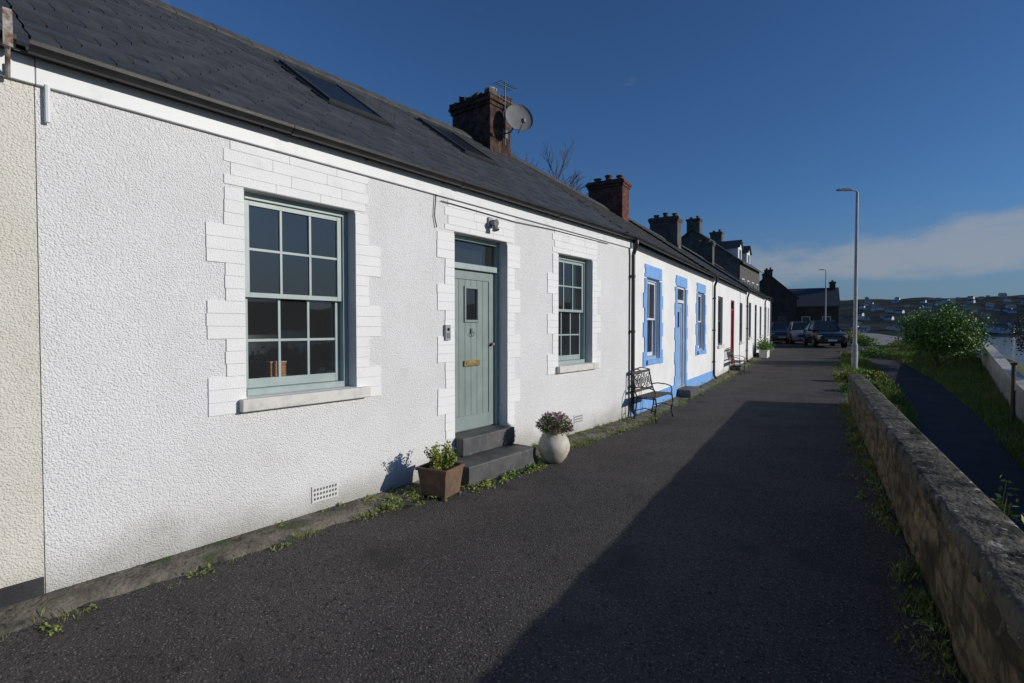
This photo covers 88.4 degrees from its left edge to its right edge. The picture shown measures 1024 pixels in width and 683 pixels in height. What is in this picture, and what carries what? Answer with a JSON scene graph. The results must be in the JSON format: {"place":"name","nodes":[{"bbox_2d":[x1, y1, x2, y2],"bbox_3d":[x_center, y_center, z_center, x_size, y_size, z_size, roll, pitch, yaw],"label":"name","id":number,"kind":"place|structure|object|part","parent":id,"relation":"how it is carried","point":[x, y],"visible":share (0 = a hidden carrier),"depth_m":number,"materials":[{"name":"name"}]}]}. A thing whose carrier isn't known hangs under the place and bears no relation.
{"place":"outdoors","nodes":[
{"label":"outdoors","id":0,"kind":"place"},
{"bbox_2d":[265,361,286,376],"bbox_3d":[-2.077,0.253,4.632,0.093,0.160,0.148,1,2,38],"label":"basket","id":1,"kind":"object","parent":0,"point":[271,368],"visible":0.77,"depth_m":4.59,"materials":[{"name":"orange wicker"}]},
{"bbox_2d":[0,348,773,636],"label":"pavement","id":2,"kind":"structure","parent":0,"point":[164,569],"depth_m":3.78,"materials":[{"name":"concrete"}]},
{"bbox_2d":[38,350,775,636],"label":"weeds","id":3,"kind":"object","parent":2,"relation":"on","point":[482,484],"visible":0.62,"depth_m":5.56,"materials":[{"name":"green plant"}]},
{"bbox_2d":[631,367,673,423],"bbox_3d":[2.591,0.954,9.715,0.504,0.947,0.950,1,2,35],"label":"garden bench","id":4,"kind":"object","parent":2,"relation":"on","point":[654,394],"visible":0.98,"depth_m":9.64,"materials":[{"name":"black metal"}]},
{"bbox_2d":[726,348,744,374],"bbox_3d":[8.132,0.693,19.116,0.504,0.947,1.250,1,2,31],"label":"garden bench","id":5,"kind":"object","parent":2,"relation":"on","point":[730,355],"visible":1,"depth_m":18.95,"materials":[{"name":"black metal"}]},
{"bbox_2d":[754,335,775,357],"bbox_3d":[12.891,0.225,26.783,1.090,1.185,1.775,1,2,31],"label":"trough planter","id":6,"kind":"object","parent":2,"relation":"on","point":[763,346],"visible":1,"depth_m":26.27,"materials":[{"name":"paint"}]},
{"bbox_2d":[0,338,963,682],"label":"road","id":7,"kind":"structure","parent":0,"point":[726,532],"depth_m":3.42,"materials":[{"name":"grey asphalt"}]},
{"bbox_2d":[415,440,465,501],"bbox_3d":[-0.710,1.270,5.259,0.404,0.560,0.412,1,2,26],"label":"planter","id":8,"kind":"object","parent":7,"relation":"on","point":[440,475],"visible":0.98,"depth_m":5.16,"materials":[{"name":"ceramic"}]},
{"bbox_2d":[6,368,966,682],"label":"grass","id":9,"kind":"structure","parent":7,"relation":"on","point":[924,606],"depth_m":3.53,"materials":[{"name":"green plant"}]},
{"bbox_2d":[535,411,573,463],"bbox_3d":[0.537,1.184,6.558,0.489,0.638,0.480,0,1,-6],"label":"flower pot","id":10,"kind":"object","parent":7,"relation":"on","point":[553,445],"visible":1,"depth_m":6.44,"materials":[{"name":"white ceramic"}]},
{"bbox_2d":[771,322,794,342],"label":"parked car","id":11,"kind":"object","parent":7,"relation":"on","point":[778,331],"visible":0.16,"depth_m":42.92,"materials":[{"name":"blue paint"}]},
{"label":"windows","id":12,"kind":"part","parent":11,"relation":"part of","materials":[{"name":"black glass"}]},
{"bbox_2d":[785,322,807,343],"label":"parked car","id":13,"kind":"object","parent":7,"relation":"on","point":[794,330],"visible":0.42,"depth_m":40.20,"materials":[{"name":"silver metal"}]},
{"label":"windows","id":14,"kind":"part","parent":13,"relation":"part of","materials":[{"name":"black glass"}]},
{"bbox_2d":[803,321,847,347],"bbox_3d":[21.261,-0.518,35.867,2.180,1.838,4.525,0,1,18],"label":"parked car","id":15,"kind":"object","parent":7,"relation":"on","point":[815,333],"visible":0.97,"depth_m":34.93,"materials":[{"name":"black paint"}]},
{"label":"windows","id":16,"kind":"part","parent":15,"relation":"part of","materials":[{"name":"black glass"}]},
{"bbox_2d":[828,361,961,682],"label":"weeds","id":17,"kind":"object","parent":7,"relation":"on","point":[896,565],"visible":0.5,"depth_m":4.67,"materials":[{"name":"green plant"}]},
{"bbox_2d":[160,0,1023,299],"label":"sky","id":18,"kind":"structure","parent":0,"point":[747,118],"materials":[{"name":"blue"}]},
{"bbox_2d":[861,333,911,345],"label":"quay","id":19,"kind":"structure","parent":0,"point":[881,338],"depth_m":53.42,"materials":[{"name":"concrete"}]},
{"bbox_2d":[833,331,1023,682],"bbox_3d":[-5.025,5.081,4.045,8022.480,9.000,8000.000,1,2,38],"label":"ground","id":20,"kind":"structure","parent":0,"point":[1019,368],"depth_m":12.64,"materials":[{"name":"green plant"}]},
{"bbox_2d":[0,0,44,607],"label":"cottage","id":21,"kind":"structure","parent":20,"relation":"on","point":[22,574],"depth_m":3.10,"materials":[{"name":"paint"}]},
{"bbox_2d":[5,0,639,592],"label":"cottage","id":22,"kind":"structure","parent":20,"relation":"on","point":[223,214],"depth_m":4.56,"materials":[{"name":"paint"}]},
{"bbox_2d":[239,192,370,411],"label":"window","id":23,"kind":"structure","parent":22,"relation":"in","point":[296,254],"depth_m":5.50,"materials":[{"name":"grey paint"}]},
{"bbox_2d":[454,234,498,431],"bbox_3d":[-0.539,-0.136,6.505,0.210,2.450,1.060,1,2,38],"label":"door","id":24,"kind":"structure","parent":22,"relation":"in","point":[476,283],"depth_m":6.59,"materials":[{"name":"grey paint"}]},
{"bbox_2d":[493,80,515,144],"bbox_3d":[-0.126,-4.558,10.544,0.240,1.250,0.551,1,2,38],"label":"television aerial","id":25,"kind":"object","parent":22,"relation":"attached to","point":[505,89],"visible":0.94,"depth_m":10.52,"materials":[{"name":"grey metal"}]},
{"bbox_2d":[502,104,532,138],"bbox_3d":[0.061,-4.396,10.373,0.598,0.596,0.456,1,2,24],"label":"satellite dish","id":26,"kind":"object","parent":22,"relation":"attached to","point":[519,117],"visible":1,"depth_m":10.40,"materials":[{"name":"grey paint"}]},
{"bbox_2d":[556,255,598,372],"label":"window","id":27,"kind":"structure","parent":22,"relation":"in","point":[567,311],"depth_m":8.51,"materials":[{"name":"grey paint"}]},
{"bbox_2d":[511,139,592,194],"bbox_3d":[0.893,-3.823,22.424,6.837,10.121,4.378,-1,2,-36],"label":"bare tree","id":28,"kind":"object","parent":20,"relation":"on","point":[572,182],"visible":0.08,"depth_m":21.89,"materials":[{"name":"brown plant"}]},
{"bbox_2d":[511,154,718,416],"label":"cottage","id":29,"kind":"structure","parent":20,"relation":"on","point":[675,310],"depth_m":12.51,"materials":[{"name":"white paint"}]},
{"bbox_2d":[646,279,662,364],"bbox_3d":[2.875,-0.415,10.920,0.240,1.749,1.130,1,2,31],"label":"window","id":30,"kind":"structure","parent":29,"relation":"in","point":[653,284],"depth_m":11.25,"materials":[{"name":"white paint"}]},
{"bbox_2d":[677,286,683,386],"bbox_3d":[4.113,-0.103,13.037,0.100,2.479,0.898,1,2,31],"label":"door","id":31,"kind":"structure","parent":29,"relation":"in","point":[680,323],"depth_m":13.30,"materials":[{"name":"blue paint"}]},
{"bbox_2d":[697,293,706,354],"bbox_3d":[5.372,-0.520,15.134,0.240,1.749,1.130,1,2,31],"label":"window","id":32,"kind":"structure","parent":29,"relation":"in","point":[701,351],"depth_m":15.47,"materials":[{"name":"white paint"}]},
{"bbox_2d":[629,212,750,377],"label":"cottage","id":33,"kind":"structure","parent":20,"relation":"on","point":[731,331],"depth_m":20.71,"materials":[{"name":"white paint"}]},
{"bbox_2d":[717,297,724,348],"bbox_3d":[7.055,-0.650,17.973,0.240,1.749,1.130,1,2,31],"label":"window","id":34,"kind":"structure","parent":33,"relation":"in","point":[719,346],"depth_m":18.31,"materials":[{"name":"grey paint"}]},
{"bbox_2d":[730,300,733,363],"bbox_3d":[8.446,-0.344,20.348,0.100,2.479,0.898,1,2,31],"label":"door","id":35,"kind":"structure","parent":33,"relation":"in","point":[732,302],"depth_m":20.66,"materials":[{"name":"red paint"}]},
{"bbox_2d":[739,303,743,344],"bbox_3d":[9.693,-0.760,22.424,0.240,1.749,1.080,1,2,31],"label":"window","id":36,"kind":"structure","parent":33,"relation":"in","point":[740,342],"depth_m":22.74,"materials":[{"name":"grey paint"}]},
{"bbox_2d":[681,216,762,290],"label":"two storey house","id":37,"kind":"structure","parent":20,"relation":"on","point":[732,257],"depth_m":41.27,"materials":[{"name":"stone"}]},
{"bbox_2d":[681,238,767,359],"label":"cottage","id":38,"kind":"structure","parent":20,"relation":"on","point":[703,252],"depth_m":28.01,"materials":[{"name":"white paint"}]},
{"bbox_2d":[748,303,751,339],"bbox_3d":[11.286,-0.967,25.110,0.240,1.749,1.130,1,2,31],"label":"window","id":39,"kind":"structure","parent":38,"relation":"in","point":[750,338],"depth_m":25.44,"materials":[{"name":"grey paint"}]},
{"bbox_2d":[754,305,755,351],"bbox_3d":[12.524,-0.654,27.227,0.100,2.479,0.898,1,2,31],"label":"door","id":40,"kind":"structure","parent":38,"relation":"in","point":[755,305],"depth_m":27.55,"materials":[{"name":"grey paint"}]},
{"bbox_2d":[714,263,772,350],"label":"cottage","id":41,"kind":"structure","parent":20,"relation":"on","point":[768,317],"depth_m":33.67,"materials":[{"name":"white paint"}]},
{"bbox_2d":[759,267,798,321],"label":"stone house","id":42,"kind":"structure","parent":20,"relation":"on","point":[784,305],"depth_m":58.42,"materials":[{"name":"stone"}]},
{"bbox_2d":[778,316,786,321],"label":"window","id":43,"kind":"structure","parent":42,"relation":"in","point":[780,318],"depth_m":58.30,"materials":[{"name":"black glass"}]},
{"bbox_2d":[789,280,839,323],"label":"stone house","id":44,"kind":"structure","parent":20,"relation":"on","point":[810,304],"depth_m":62.44,"materials":[{"name":"stone"}]},
{"bbox_2d":[802,316,809,321],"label":"window","id":45,"kind":"structure","parent":44,"relation":"in","point":[807,318],"depth_m":62.44,"materials":[{"name":"black glass"}]},
{"bbox_2d":[822,316,830,320],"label":"window","id":46,"kind":"structure","parent":44,"relation":"in","point":[828,318],"depth_m":61.46,"materials":[{"name":"black glass"}]},
{"bbox_2d":[819,269,826,320],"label":"street lamp","id":47,"kind":"object","parent":20,"relation":"on","point":[825,291],"visible":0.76,"depth_m":56.15,"materials":[{"name":"metal"}]},
{"bbox_2d":[831,371,854,382],"bbox_3d":[10.306,1.127,16.317,0.755,0.405,0.873,1,2,38],"label":"bush","id":48,"kind":"object","parent":20,"relation":"on","point":[842,376],"visible":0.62,"depth_m":16.21,"materials":[{"name":"green plant"}]},
{"bbox_2d":[839,384,847,392],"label":"bush","id":49,"kind":"object","parent":20,"relation":"on","point":[844,387],"visible":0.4,"depth_m":13.90,"materials":[{"name":"green plant"}]},
{"bbox_2d":[836,188,858,368],"bbox_3d":[13.366,-2.277,20.970,0.895,7.595,0.214,0,1,0],"label":"street lamp","id":50,"kind":"object","parent":20,"relation":"on","point":[854,359],"visible":0.96,"depth_m":20.93,"materials":[{"name":"metal"}]},
{"bbox_2d":[839,351,863,358],"bbox_3d":[16.336,0.685,25.349,1.136,0.478,1.091,1,2,38],"label":"bush","id":51,"kind":"object","parent":20,"relation":"on","point":[847,355],"visible":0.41,"depth_m":25.27,"materials":[{"name":"green plant"}]},
{"bbox_2d":[843,330,866,340],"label":"bush","id":52,"kind":"object","parent":20,"relation":"on","point":[849,333],"visible":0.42,"depth_m":48.51,"materials":[{"name":"green plant"}]},
{"bbox_2d":[847,336,879,345],"bbox_3d":[24.572,-0.011,36.679,2.151,0.818,2.073,1,2,38],"label":"bush","id":53,"kind":"object","parent":20,"relation":"on","point":[865,342],"visible":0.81,"depth_m":36.36,"materials":[{"name":"green plant"}]},
{"bbox_2d":[858,346,888,358],"bbox_3d":[17.778,0.555,26.116,1.629,0.630,1.553,1,2,38],"label":"bush","id":54,"kind":"object","parent":20,"relation":"on","point":[869,352],"visible":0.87,"depth_m":25.85,"materials":[{"name":"green plant"}]},
{"bbox_2d":[859,370,888,382],"bbox_3d":[13.593,1.296,19.875,1.136,0.481,1.083,1,2,38],"label":"bush","id":55,"kind":"object","parent":20,"relation":"on","point":[875,375],"visible":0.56,"depth_m":19.66,"materials":[{"name":"green plant"}]},
{"bbox_2d":[869,381,880,390],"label":"bush","id":56,"kind":"object","parent":20,"relation":"on","point":[876,385],"visible":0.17,"depth_m":16.67,"materials":[{"name":"green plant"}]},
{"bbox_2d":[887,339,909,346],"bbox_3d":[23.827,0.209,32.212,1.820,0.703,1.847,1,2,38],"label":"bush","id":57,"kind":"object","parent":20,"relation":"on","point":[892,344],"visible":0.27,"depth_m":32.11,"materials":[{"name":"green plant"}]},
{"bbox_2d":[900,344,921,351],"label":"bush","id":58,"kind":"object","parent":20,"relation":"on","point":[908,348],"visible":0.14,"depth_m":28.50,"materials":[{"name":"green plant"}]},
{"bbox_2d":[838,344,1023,472],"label":"grass","id":59,"kind":"structure","parent":20,"relation":"on","point":[970,372],"depth_m":17.94,"materials":[{"name":"green plant"}]},
{"bbox_2d":[838,351,1023,531],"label":"footpath","id":60,"kind":"structure","parent":20,"relation":"on","point":[956,432],"depth_m":12.22,"materials":[{"name":"grey asphalt"}]},
{"bbox_2d":[995,493,1023,521],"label":"tall weed","id":61,"kind":"object","parent":60,"relation":"on","point":[999,496],"visible":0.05,"depth_m":3.18,"materials":[{"name":"green plant"}]},
{"bbox_2d":[847,374,1023,682],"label":"stone wall","id":62,"kind":"structure","parent":20,"relation":"on","point":[963,533],"depth_m":2.88,"materials":[{"name":"grey stone"}]},
{"bbox_2d":[887,299,1000,367],"bbox_3d":[17.899,-0.286,21.990,3.672,3.113,3.515,1,2,38],"label":"green shrub","id":63,"kind":"object","parent":20,"relation":"on","point":[936,338],"visible":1,"depth_m":21.40,"materials":[{"name":"green plant"}]},
{"bbox_2d":[939,350,980,362],"bbox_3d":[20.154,0.681,23.625,1.630,0.648,1.528,1,2,38],"label":"bush","id":64,"kind":"object","parent":20,"relation":"on","point":[957,358],"visible":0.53,"depth_m":23.35,"materials":[{"name":"green plant"}]},
{"bbox_2d":[970,340,1023,423],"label":"sea wall","id":65,"kind":"structure","parent":20,"relation":"on","point":[995,362],"depth_m":17.06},
{"bbox_2d":[986,475,1023,523],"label":"tall weed","id":66,"kind":"object","parent":20,"relation":"on","point":[1000,488],"visible":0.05,"depth_m":4.14,"materials":[{"name":"green plant"}]},
{"bbox_2d":[1001,314,1023,354],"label":"scrub bush","id":67,"kind":"object","parent":20,"relation":"on","point":[1016,331],"visible":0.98,"depth_m":24.22,"materials":[{"name":"green plant"}]},
{"bbox_2d":[1010,362,1016,423],"bbox_3d":[12.772,1.417,13.413,0.120,1.760,0.120,1,2,38],"label":"wooden post","id":68,"kind":"object","parent":20,"relation":"on","point":[1013,391],"visible":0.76,"depth_m":13.38,"materials":[{"name":"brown wood"}]},
{"bbox_2d":[838,295,1023,336],"bbox_3d":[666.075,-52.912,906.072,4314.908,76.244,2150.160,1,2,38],"label":"hills","id":69,"kind":"structure","parent":0,"point":[876,323],"depth_m":683.58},
{"bbox_2d":[857,327,867,332],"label":"hillside house","id":70,"kind":"structure","parent":69,"relation":"on","point":[863,329],"depth_m":452.94,"materials":[{"name":"grey glass"}]},
{"bbox_2d":[883,316,893,319],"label":"hillside house","id":71,"kind":"structure","parent":69,"relation":"on","point":[888,317],"depth_m":611.09,"materials":[{"name":"white glass"}]},
{"bbox_2d":[886,326,893,329],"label":"hillside house","id":72,"kind":"structure","parent":69,"relation":"on","point":[889,328],"depth_m":476.07,"materials":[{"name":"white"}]},
{"bbox_2d":[894,325,902,330],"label":"hillside house","id":73,"kind":"structure","parent":69,"relation":"on","point":[895,327],"depth_m":462.82,"materials":[{"name":"grey glass"}]},
{"bbox_2d":[894,310,904,312],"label":"hillside house","id":74,"kind":"structure","parent":69,"relation":"on","point":[899,311],"depth_m":679.99,"materials":[{"name":"white glass"}]},
{"bbox_2d":[924,304,931,307],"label":"hillside house","id":75,"kind":"structure","parent":69,"relation":"on","point":[927,306],"depth_m":723.91,"materials":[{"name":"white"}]},
{"bbox_2d":[992,324,1007,332],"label":"hillside house","id":76,"kind":"structure","parent":69,"relation":"on","point":[995,328],"depth_m":407.13,"materials":[{"name":"grey glass"}]},
{"bbox_2d":[998,293,1006,296],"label":"hillside house","id":77,"kind":"structure","parent":69,"relation":"on","point":[1002,294],"depth_m":830.77,"materials":[{"name":"grey glass"}]},
{"bbox_2d":[998,326,1011,333],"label":"hillside house","id":78,"kind":"structure","parent":69,"relation":"on","point":[1002,328],"depth_m":401.60,"materials":[{"name":"grey glass"}]},
{"bbox_2d":[1005,305,1015,307],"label":"hillside house","id":79,"kind":"structure","parent":69,"relation":"on","point":[1010,306],"depth_m":656.25,"materials":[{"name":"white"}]},
{"bbox_2d":[1007,309,1016,312],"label":"hillside house","id":80,"kind":"structure","parent":69,"relation":"on","point":[1011,310],"depth_m":604.66,"materials":[{"name":"white glass"}]},
{"bbox_2d":[896,336,1023,365],"bbox_3d":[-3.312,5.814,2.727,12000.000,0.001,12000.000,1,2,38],"label":"water","id":81,"kind":"structure","parent":0,"point":[1009,350],"depth_m":162.53,"materials":[{"name":"blue liquid"}]}
]}

